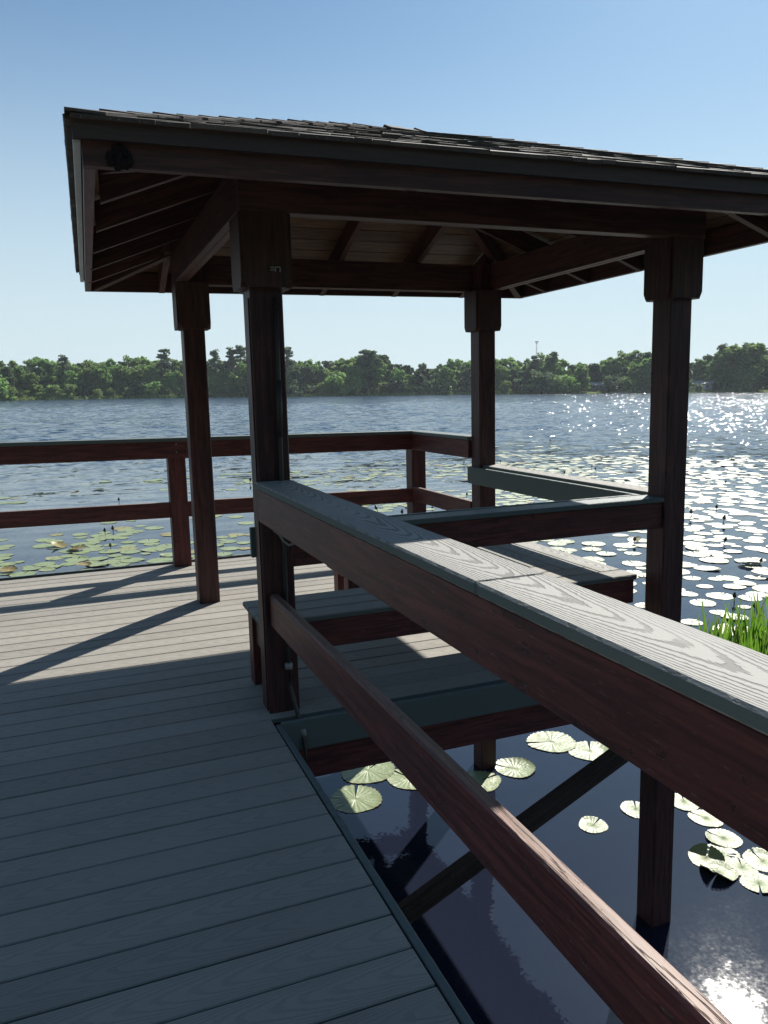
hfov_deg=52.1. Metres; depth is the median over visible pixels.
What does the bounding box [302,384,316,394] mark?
bush
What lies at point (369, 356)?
evergreen tree
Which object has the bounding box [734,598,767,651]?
water plant
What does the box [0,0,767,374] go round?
sky
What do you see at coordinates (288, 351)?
pine tree
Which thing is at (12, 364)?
broadleaf tree
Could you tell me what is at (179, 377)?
broadleaf tree
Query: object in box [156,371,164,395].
evergreen tree
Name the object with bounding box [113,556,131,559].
lily pad
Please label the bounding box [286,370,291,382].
broadleaf tree
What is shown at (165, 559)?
lily pad
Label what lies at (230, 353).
pine tree
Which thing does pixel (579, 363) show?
broadleaf tree
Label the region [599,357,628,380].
broadleaf tree
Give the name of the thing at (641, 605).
lily pad
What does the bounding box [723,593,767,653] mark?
water plant
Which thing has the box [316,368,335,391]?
broadleaf tree
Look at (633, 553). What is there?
lily pad
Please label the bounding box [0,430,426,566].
railing
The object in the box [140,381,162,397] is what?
bush
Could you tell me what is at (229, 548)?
lily pad
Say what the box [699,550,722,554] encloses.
lily pad
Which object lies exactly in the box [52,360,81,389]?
broadleaf tree
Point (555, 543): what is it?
lily pad
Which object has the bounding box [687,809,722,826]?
lily pad
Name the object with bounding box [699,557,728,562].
lily pad
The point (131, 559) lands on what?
lily pad
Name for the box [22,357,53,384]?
broadleaf tree
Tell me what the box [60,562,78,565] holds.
lily pad
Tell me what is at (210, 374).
broadleaf tree
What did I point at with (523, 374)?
evergreen tree
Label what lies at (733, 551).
lily pad
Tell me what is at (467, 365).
broadleaf tree
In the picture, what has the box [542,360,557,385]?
broadleaf tree
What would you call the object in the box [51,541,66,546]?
withered leaf
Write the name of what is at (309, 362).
broadleaf tree
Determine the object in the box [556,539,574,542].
lily pad
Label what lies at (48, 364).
broadleaf tree
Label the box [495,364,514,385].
broadleaf tree
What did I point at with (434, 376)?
evergreen tree
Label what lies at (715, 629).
water plant
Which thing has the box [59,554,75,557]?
lily pad
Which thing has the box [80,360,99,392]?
broadleaf tree
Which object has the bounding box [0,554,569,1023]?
pier deck
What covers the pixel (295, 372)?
evergreen tree
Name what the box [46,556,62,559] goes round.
lily pad
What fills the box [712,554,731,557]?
lily pad
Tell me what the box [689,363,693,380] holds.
evergreen tree
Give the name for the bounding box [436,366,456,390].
broadleaf tree
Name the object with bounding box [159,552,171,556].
lily pad
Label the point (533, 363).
pine tree
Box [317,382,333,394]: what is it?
bush
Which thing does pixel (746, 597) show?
lily pad
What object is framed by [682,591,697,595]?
lily pad
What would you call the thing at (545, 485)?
bench
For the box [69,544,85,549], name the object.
withered leaf
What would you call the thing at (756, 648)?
water plant
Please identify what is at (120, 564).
lily pad
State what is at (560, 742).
lily pad
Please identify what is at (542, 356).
broadleaf tree
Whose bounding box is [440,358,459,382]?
broadleaf tree
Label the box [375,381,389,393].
bush
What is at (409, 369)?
evergreen tree
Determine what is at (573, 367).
evergreen tree
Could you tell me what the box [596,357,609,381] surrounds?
broadleaf tree
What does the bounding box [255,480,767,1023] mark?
railing
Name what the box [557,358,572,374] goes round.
broadleaf tree
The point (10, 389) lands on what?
bush
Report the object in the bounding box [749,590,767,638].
water plant
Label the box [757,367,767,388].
broadleaf tree
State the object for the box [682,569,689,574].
lily pad
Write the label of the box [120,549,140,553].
lily pad
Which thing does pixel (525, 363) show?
broadleaf tree
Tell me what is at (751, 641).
water plant
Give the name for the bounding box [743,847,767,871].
lily pad
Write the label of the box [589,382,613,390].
house
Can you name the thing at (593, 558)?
lily pad
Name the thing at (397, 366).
evergreen tree
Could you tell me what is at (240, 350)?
pine tree
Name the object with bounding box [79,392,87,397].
bush
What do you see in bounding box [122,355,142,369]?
broadleaf tree
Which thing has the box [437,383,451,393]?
bush
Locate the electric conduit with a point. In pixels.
(279, 431)
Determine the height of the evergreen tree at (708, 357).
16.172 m
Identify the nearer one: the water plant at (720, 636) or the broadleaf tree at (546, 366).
the water plant at (720, 636)
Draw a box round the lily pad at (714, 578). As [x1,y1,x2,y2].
[708,577,721,580]
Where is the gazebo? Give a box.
[62,107,767,926]
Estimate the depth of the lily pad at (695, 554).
14.60 m
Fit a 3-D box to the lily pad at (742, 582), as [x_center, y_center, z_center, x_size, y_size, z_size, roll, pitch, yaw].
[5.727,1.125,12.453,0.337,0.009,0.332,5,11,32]
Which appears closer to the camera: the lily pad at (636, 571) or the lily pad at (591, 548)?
the lily pad at (636, 571)
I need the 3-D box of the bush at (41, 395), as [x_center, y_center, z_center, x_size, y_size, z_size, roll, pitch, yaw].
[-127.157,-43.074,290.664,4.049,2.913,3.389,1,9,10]
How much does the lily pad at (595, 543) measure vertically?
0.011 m
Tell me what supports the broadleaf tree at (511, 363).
on the ground
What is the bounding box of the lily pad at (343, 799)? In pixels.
[330,785,382,812]
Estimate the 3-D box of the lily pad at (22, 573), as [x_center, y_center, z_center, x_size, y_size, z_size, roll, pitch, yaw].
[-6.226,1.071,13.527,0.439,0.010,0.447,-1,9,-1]
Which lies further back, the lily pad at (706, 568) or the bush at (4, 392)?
the bush at (4, 392)
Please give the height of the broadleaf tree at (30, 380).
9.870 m
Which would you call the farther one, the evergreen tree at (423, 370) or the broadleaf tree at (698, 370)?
the evergreen tree at (423, 370)
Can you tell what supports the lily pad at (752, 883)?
on the lake water
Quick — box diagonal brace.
[397,749,627,923]
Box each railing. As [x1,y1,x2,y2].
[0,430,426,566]
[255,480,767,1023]
[411,431,471,509]
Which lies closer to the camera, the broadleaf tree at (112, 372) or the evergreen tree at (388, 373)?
the broadleaf tree at (112, 372)
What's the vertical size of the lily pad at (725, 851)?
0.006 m
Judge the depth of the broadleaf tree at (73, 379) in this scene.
305.06 m
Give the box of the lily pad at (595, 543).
[582,541,605,545]
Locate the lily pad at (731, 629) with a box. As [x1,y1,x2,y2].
[713,624,747,635]
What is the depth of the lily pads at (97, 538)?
21.04 m
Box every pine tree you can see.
[55,354,70,390]
[156,348,172,394]
[207,349,224,372]
[222,346,236,370]
[232,345,245,369]
[285,346,297,370]
[527,355,540,368]
[545,351,559,370]
[713,343,727,389]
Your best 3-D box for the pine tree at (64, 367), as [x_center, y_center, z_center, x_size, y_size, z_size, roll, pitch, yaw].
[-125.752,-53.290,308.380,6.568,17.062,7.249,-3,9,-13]
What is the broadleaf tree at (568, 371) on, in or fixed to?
on the ground
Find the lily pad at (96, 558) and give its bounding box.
[88,556,108,560]
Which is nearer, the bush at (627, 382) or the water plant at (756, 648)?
the water plant at (756, 648)
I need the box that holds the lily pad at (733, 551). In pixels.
[723,549,741,552]
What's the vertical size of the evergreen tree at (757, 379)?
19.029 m
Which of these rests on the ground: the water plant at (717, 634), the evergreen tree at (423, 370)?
the evergreen tree at (423, 370)
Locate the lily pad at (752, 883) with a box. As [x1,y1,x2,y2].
[739,872,767,892]
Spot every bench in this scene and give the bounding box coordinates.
[243,494,663,684]
[327,566,360,590]
[467,464,647,571]
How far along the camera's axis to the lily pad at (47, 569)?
13.89 m
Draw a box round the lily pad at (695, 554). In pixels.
[684,551,709,556]
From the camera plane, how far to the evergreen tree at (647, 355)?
338.30 m
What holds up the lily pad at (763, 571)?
on the lake water
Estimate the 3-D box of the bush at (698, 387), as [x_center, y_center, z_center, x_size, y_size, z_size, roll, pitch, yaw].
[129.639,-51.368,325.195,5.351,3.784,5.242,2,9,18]
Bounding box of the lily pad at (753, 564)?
[745,563,760,565]
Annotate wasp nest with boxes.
[105,144,133,171]
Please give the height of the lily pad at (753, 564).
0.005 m
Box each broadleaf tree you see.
[0,360,8,367]
[4,360,17,368]
[10,366,25,389]
[21,372,42,396]
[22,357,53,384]
[28,356,62,392]
[40,373,60,390]
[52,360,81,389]
[57,370,87,394]
[79,367,99,396]
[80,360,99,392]
[85,365,109,393]
[86,359,106,368]
[99,365,112,395]
[105,358,120,385]
[108,366,121,393]
[111,365,132,391]
[117,367,143,391]
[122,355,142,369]
[130,362,155,390]
[140,356,149,367]
[141,367,161,385]
[147,359,159,373]
[160,370,178,390]
[167,359,182,377]
[173,371,183,395]
[207,368,216,389]
[235,361,246,383]
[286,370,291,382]
[294,360,305,386]
[300,359,318,387]
[313,360,324,369]
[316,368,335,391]
[329,358,356,373]
[339,363,353,381]
[366,360,390,392]
[388,367,405,383]
[391,368,407,390]
[404,374,415,390]
[428,364,443,387]
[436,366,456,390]
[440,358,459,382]
[448,370,466,389]
[455,359,465,389]
[458,360,470,377]
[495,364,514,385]
[496,357,521,387]
[520,359,530,383]
[537,352,559,367]
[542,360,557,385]
[556,366,565,376]
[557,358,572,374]
[566,369,573,386]
[574,362,595,381]
[574,364,590,391]
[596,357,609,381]
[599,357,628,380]
[616,350,633,373]
[627,350,645,375]
[627,361,647,390]
[641,357,651,388]
[690,358,707,380]
[702,359,726,389]
[715,342,767,382]
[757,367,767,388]
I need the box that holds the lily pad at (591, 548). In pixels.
[581,547,601,550]
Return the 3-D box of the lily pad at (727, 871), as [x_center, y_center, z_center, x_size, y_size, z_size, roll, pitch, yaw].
[2.168,2.297,5.081,0.220,0.068,0.237,-7,11,-36]
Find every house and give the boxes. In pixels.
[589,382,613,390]
[689,379,713,389]
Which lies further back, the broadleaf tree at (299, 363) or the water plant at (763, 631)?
the broadleaf tree at (299, 363)
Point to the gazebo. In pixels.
(190, 213)
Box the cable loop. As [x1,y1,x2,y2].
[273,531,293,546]
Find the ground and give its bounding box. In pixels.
[19,387,767,399]
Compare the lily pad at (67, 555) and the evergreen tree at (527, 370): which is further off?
the evergreen tree at (527, 370)
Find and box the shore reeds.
[2,389,767,399]
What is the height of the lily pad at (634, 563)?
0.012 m
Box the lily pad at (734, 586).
[723,584,746,588]
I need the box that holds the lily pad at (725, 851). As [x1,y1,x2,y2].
[707,844,739,862]
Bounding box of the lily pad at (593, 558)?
[582,556,604,560]
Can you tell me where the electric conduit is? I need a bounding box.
[270,266,307,763]
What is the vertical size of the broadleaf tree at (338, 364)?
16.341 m
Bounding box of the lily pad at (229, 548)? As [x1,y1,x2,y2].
[220,546,239,549]
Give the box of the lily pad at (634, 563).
[622,561,645,565]
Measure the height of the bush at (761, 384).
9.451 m
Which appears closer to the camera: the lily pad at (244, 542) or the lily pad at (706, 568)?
the lily pad at (706, 568)
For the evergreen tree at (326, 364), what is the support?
on the ground
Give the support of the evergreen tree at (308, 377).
on the ground
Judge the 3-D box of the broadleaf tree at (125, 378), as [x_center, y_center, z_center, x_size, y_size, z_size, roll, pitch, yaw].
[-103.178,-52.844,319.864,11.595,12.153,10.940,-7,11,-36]
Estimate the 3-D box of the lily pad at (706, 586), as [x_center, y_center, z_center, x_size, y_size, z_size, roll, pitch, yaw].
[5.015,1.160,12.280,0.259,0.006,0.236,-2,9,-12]
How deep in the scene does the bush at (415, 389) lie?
335.02 m
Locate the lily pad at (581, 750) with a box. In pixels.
[569,741,608,760]
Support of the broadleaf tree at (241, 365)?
on the ground
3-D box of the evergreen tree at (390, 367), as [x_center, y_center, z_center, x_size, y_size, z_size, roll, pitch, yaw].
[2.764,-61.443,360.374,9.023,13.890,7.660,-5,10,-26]
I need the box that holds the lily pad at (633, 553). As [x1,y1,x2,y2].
[625,552,641,554]
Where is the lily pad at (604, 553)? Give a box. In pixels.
[596,551,615,555]
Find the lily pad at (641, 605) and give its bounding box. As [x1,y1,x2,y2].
[635,602,644,607]
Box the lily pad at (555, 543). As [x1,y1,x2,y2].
[547,541,566,545]
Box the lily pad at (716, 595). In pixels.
[706,592,732,599]
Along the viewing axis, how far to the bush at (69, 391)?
298.67 m
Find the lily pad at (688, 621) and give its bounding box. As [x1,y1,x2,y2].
[681,619,702,624]
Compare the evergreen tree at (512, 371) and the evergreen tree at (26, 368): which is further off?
the evergreen tree at (512, 371)
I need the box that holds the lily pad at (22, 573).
[9,571,36,576]
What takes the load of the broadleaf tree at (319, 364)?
on the ground
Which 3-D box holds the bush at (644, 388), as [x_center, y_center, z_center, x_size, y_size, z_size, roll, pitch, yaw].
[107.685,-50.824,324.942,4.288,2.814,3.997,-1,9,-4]
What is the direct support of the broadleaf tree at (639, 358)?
on the ground
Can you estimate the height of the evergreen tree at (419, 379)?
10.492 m
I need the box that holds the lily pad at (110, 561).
[103,559,121,563]
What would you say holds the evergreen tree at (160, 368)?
on the ground
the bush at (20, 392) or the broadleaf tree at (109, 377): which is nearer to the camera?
the bush at (20, 392)
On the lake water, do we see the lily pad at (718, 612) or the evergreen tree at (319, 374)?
the lily pad at (718, 612)
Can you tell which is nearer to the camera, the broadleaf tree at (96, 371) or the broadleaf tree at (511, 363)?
the broadleaf tree at (96, 371)
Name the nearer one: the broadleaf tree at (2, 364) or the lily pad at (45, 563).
the lily pad at (45, 563)
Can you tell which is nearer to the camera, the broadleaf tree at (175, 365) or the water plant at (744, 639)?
the water plant at (744, 639)
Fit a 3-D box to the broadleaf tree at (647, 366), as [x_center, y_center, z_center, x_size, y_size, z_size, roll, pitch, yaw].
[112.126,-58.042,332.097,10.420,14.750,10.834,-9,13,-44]
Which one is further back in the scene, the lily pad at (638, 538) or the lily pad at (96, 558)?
the lily pad at (638, 538)
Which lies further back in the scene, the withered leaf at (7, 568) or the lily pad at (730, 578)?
the withered leaf at (7, 568)
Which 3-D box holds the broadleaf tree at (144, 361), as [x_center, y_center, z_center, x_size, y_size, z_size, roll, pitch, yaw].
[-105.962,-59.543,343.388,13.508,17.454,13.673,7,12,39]
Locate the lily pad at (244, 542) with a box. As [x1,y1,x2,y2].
[237,541,249,543]
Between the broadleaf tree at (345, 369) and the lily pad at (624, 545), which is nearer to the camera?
the lily pad at (624, 545)
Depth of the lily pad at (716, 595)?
11.70 m
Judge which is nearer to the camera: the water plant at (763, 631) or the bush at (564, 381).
the water plant at (763, 631)
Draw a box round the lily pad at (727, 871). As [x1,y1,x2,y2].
[700,860,738,880]
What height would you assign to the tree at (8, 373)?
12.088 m
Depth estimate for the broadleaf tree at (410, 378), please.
339.07 m
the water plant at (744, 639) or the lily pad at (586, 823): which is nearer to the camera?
the lily pad at (586, 823)
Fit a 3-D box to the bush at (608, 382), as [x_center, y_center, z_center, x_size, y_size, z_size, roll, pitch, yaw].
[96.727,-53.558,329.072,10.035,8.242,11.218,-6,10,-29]
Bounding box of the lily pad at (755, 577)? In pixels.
[744,575,765,578]
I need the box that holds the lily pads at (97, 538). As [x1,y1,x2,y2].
[0,441,767,630]
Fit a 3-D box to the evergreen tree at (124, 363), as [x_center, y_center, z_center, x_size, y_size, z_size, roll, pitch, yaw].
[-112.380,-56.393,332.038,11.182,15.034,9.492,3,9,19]
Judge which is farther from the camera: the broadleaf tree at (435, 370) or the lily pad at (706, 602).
the broadleaf tree at (435, 370)
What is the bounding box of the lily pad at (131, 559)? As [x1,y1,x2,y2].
[120,557,144,562]
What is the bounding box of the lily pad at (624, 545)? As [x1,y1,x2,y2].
[613,543,638,547]
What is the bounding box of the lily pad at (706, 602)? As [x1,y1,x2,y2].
[690,599,715,605]
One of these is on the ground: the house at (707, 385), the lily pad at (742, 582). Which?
the house at (707, 385)
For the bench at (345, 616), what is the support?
on the pier deck
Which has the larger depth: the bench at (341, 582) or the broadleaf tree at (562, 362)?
the broadleaf tree at (562, 362)
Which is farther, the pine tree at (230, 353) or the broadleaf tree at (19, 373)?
the pine tree at (230, 353)
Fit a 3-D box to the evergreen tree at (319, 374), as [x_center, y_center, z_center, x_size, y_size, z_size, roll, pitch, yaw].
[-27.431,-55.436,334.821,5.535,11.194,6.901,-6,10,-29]
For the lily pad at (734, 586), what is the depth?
12.24 m
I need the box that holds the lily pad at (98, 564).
[89,562,108,566]
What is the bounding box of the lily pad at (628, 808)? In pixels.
[620,801,639,817]
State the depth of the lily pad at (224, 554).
15.07 m
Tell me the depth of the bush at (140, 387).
310.66 m
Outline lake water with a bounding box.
[0,392,767,1023]
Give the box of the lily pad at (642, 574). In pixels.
[637,573,645,576]
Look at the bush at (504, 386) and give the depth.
337.62 m
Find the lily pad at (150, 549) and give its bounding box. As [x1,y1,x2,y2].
[141,547,164,551]
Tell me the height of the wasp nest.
0.088 m
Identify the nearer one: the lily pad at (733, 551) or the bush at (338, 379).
the lily pad at (733, 551)
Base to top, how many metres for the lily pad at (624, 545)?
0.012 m
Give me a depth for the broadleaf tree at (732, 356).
324.08 m
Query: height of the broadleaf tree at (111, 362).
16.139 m
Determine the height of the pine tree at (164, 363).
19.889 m
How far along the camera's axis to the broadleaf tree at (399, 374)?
334.51 m
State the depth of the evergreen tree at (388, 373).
341.08 m
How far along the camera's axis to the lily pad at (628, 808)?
5.86 m
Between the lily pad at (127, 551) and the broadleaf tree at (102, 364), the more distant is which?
the broadleaf tree at (102, 364)
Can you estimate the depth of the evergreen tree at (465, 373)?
347.92 m
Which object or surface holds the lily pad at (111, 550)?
on the lake water
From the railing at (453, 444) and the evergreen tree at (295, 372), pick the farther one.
the evergreen tree at (295, 372)
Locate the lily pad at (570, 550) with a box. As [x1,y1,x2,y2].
[561,548,576,551]
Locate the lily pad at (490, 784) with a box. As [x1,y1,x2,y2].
[467,770,500,790]
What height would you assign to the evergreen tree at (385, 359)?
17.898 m
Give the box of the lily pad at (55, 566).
[46,565,61,567]
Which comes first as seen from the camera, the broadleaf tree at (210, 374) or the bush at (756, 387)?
the broadleaf tree at (210, 374)
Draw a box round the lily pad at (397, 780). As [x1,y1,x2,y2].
[386,769,415,789]
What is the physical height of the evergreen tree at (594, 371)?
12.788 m
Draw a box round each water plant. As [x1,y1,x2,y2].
[691,612,748,642]
[694,616,758,646]
[701,594,756,644]
[720,625,767,654]
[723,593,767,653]
[732,632,767,653]
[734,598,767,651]
[739,625,767,654]
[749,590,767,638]
[762,615,765,652]
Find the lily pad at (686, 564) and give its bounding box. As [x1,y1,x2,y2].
[683,562,697,566]
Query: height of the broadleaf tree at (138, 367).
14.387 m
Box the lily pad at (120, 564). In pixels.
[110,562,129,565]
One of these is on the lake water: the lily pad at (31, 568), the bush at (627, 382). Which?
the lily pad at (31, 568)
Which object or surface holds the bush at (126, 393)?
on the ground
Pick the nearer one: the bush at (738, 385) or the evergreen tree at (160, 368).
the bush at (738, 385)
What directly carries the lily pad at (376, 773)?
on the lake water
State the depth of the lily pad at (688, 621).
10.43 m
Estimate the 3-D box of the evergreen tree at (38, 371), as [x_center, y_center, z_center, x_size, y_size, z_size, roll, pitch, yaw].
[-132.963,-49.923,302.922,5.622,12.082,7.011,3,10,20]
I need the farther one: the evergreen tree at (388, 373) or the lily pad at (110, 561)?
the evergreen tree at (388, 373)
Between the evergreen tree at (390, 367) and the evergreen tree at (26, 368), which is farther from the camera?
the evergreen tree at (390, 367)
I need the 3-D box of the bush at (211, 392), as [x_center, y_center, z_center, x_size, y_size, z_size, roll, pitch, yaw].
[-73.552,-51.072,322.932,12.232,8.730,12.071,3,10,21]
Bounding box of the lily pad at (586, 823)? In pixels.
[579,816,607,832]
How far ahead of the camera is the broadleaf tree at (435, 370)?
359.66 m
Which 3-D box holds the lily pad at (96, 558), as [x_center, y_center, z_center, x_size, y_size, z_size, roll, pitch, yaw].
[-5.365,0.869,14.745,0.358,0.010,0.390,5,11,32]
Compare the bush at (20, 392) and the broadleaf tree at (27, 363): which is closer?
the bush at (20, 392)
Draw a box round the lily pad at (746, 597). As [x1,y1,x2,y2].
[738,595,761,600]
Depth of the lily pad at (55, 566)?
14.10 m
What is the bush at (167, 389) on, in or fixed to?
on the ground
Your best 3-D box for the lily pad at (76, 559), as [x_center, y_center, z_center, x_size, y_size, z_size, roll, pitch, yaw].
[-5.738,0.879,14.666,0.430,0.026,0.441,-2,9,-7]
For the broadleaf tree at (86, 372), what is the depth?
308.12 m
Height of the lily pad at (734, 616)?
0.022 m
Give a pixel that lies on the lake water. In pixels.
(494, 952)
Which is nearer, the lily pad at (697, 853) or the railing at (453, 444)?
the lily pad at (697, 853)
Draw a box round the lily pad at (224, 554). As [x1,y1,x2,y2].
[217,552,232,555]
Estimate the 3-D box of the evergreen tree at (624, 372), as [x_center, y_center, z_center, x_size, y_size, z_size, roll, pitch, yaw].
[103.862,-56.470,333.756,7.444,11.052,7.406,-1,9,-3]
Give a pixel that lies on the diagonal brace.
(438, 888)
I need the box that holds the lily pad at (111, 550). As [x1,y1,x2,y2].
[99,549,120,552]
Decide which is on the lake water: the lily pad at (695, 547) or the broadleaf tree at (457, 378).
the lily pad at (695, 547)
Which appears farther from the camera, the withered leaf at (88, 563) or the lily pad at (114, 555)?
the lily pad at (114, 555)
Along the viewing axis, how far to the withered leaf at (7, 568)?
13.79 m
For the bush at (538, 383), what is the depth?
329.64 m
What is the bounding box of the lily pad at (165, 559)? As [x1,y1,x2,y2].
[146,557,172,562]
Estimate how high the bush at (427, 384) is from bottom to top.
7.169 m
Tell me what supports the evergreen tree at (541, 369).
on the ground
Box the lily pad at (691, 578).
[683,576,700,579]
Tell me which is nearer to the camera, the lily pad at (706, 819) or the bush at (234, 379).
the lily pad at (706, 819)
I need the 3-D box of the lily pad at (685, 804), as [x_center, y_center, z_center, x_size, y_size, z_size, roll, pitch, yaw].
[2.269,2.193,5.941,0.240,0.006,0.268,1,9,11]
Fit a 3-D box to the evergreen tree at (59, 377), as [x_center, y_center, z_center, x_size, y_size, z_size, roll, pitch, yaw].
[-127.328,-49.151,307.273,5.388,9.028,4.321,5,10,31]
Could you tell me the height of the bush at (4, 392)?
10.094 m
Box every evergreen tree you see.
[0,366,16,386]
[18,365,30,397]
[31,367,45,394]
[56,375,63,391]
[75,363,83,392]
[115,361,129,391]
[156,362,171,379]
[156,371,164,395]
[286,367,302,388]
[302,366,314,385]
[312,369,324,392]
[321,360,332,375]
[354,349,387,388]
[376,354,390,367]
[383,370,391,382]
[387,363,392,371]
[392,364,406,374]
[403,365,413,388]
[412,370,425,389]
[413,363,431,380]
[429,373,438,386]
[459,368,470,386]
[507,369,517,390]
[513,371,530,384]
[516,360,522,390]
[526,368,537,383]
[535,367,543,374]
[567,364,576,385]
[587,363,602,381]
[620,366,628,377]
[642,351,651,388]
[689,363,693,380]
[701,354,714,376]
[753,368,765,388]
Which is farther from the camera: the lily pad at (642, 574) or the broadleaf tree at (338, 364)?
the broadleaf tree at (338, 364)
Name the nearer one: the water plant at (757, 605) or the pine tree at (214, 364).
the water plant at (757, 605)
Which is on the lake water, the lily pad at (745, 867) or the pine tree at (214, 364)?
the lily pad at (745, 867)
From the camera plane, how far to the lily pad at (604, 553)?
14.74 m
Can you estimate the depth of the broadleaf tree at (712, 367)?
333.88 m
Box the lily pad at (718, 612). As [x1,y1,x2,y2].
[709,610,724,614]
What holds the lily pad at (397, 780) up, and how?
on the lake water
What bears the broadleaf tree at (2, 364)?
on the ground
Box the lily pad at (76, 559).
[65,556,88,561]
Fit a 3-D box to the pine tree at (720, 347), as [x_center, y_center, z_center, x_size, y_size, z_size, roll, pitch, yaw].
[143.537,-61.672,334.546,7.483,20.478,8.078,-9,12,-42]
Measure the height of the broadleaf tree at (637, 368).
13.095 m
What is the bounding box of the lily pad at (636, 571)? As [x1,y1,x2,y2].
[627,570,641,573]
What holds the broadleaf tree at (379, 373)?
on the ground
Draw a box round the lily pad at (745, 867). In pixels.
[727,857,757,875]
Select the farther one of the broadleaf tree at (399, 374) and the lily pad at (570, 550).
the broadleaf tree at (399, 374)
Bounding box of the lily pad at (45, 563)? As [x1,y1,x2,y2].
[34,562,54,565]
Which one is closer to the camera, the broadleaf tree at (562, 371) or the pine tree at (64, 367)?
the pine tree at (64, 367)
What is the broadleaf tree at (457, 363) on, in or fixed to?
on the ground
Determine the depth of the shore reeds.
321.98 m
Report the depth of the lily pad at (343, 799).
6.02 m
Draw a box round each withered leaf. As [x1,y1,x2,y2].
[0,565,16,571]
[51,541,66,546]
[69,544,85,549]
[76,561,91,565]
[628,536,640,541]
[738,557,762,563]
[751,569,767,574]
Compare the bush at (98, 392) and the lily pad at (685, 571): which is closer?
the lily pad at (685, 571)
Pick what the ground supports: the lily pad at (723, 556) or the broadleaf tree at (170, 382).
the broadleaf tree at (170, 382)
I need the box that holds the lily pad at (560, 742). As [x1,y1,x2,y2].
[526,731,576,751]
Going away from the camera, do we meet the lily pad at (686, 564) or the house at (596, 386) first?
the lily pad at (686, 564)
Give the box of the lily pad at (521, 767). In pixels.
[495,757,535,777]
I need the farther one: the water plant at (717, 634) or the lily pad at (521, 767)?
the water plant at (717, 634)
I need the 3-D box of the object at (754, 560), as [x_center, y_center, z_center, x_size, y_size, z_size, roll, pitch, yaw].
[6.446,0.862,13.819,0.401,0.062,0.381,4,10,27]
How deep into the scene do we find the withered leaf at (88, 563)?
14.14 m
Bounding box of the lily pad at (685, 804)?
[674,793,698,810]
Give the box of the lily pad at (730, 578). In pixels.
[716,575,739,580]
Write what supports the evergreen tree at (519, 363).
on the ground
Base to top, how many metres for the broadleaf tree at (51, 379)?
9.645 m
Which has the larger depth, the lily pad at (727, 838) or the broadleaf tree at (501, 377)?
the broadleaf tree at (501, 377)
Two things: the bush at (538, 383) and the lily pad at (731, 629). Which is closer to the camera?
the lily pad at (731, 629)
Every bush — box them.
[0,375,16,400]
[2,385,18,397]
[14,389,30,398]
[35,392,46,398]
[42,385,66,397]
[64,383,76,397]
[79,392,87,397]
[92,389,102,397]
[106,388,117,396]
[121,387,134,396]
[130,380,148,396]
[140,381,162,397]
[159,385,180,396]
[208,377,220,396]
[218,388,229,395]
[219,371,247,395]
[286,379,304,395]
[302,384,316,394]
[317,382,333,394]
[325,371,361,395]
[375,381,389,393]
[385,377,408,393]
[413,386,424,393]
[420,379,444,393]
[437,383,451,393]
[498,380,511,392]
[515,369,556,393]
[550,377,561,390]
[552,374,580,393]
[602,375,624,391]
[620,376,636,392]
[640,386,649,391]
[691,383,702,390]
[730,373,755,391]
[752,378,767,388]
[755,373,767,388]
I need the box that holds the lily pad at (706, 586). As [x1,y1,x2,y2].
[697,584,712,587]
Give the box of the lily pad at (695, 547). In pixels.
[685,546,707,549]
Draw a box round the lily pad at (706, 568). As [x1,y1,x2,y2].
[694,566,718,570]
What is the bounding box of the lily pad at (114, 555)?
[108,554,121,556]
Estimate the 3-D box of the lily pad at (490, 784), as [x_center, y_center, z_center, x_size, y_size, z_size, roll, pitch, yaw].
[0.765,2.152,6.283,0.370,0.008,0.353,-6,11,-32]
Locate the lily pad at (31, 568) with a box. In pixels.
[22,566,41,569]
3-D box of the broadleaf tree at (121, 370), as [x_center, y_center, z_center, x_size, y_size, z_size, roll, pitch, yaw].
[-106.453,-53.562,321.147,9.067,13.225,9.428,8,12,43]
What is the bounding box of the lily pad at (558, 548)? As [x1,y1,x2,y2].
[550,547,564,549]
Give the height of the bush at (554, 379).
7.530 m
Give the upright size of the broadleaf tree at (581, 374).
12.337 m
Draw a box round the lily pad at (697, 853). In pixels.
[688,843,724,867]
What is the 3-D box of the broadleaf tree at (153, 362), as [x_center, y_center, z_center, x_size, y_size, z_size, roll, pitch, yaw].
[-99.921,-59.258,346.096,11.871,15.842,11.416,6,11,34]
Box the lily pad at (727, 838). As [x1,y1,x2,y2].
[705,828,742,847]
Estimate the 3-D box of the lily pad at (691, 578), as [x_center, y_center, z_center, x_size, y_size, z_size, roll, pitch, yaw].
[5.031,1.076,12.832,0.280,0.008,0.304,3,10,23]
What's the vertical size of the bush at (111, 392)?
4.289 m
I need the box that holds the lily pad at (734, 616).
[720,613,747,619]
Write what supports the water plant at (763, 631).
in the lake water
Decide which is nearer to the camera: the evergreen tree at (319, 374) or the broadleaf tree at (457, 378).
the evergreen tree at (319, 374)
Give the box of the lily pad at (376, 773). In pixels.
[341,762,394,782]
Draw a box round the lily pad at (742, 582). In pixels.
[733,580,755,584]
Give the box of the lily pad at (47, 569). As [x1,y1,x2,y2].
[39,567,54,570]
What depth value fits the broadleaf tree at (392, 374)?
340.30 m
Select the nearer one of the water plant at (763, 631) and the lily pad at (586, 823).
the lily pad at (586, 823)
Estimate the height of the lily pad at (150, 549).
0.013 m
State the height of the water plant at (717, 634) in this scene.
0.947 m

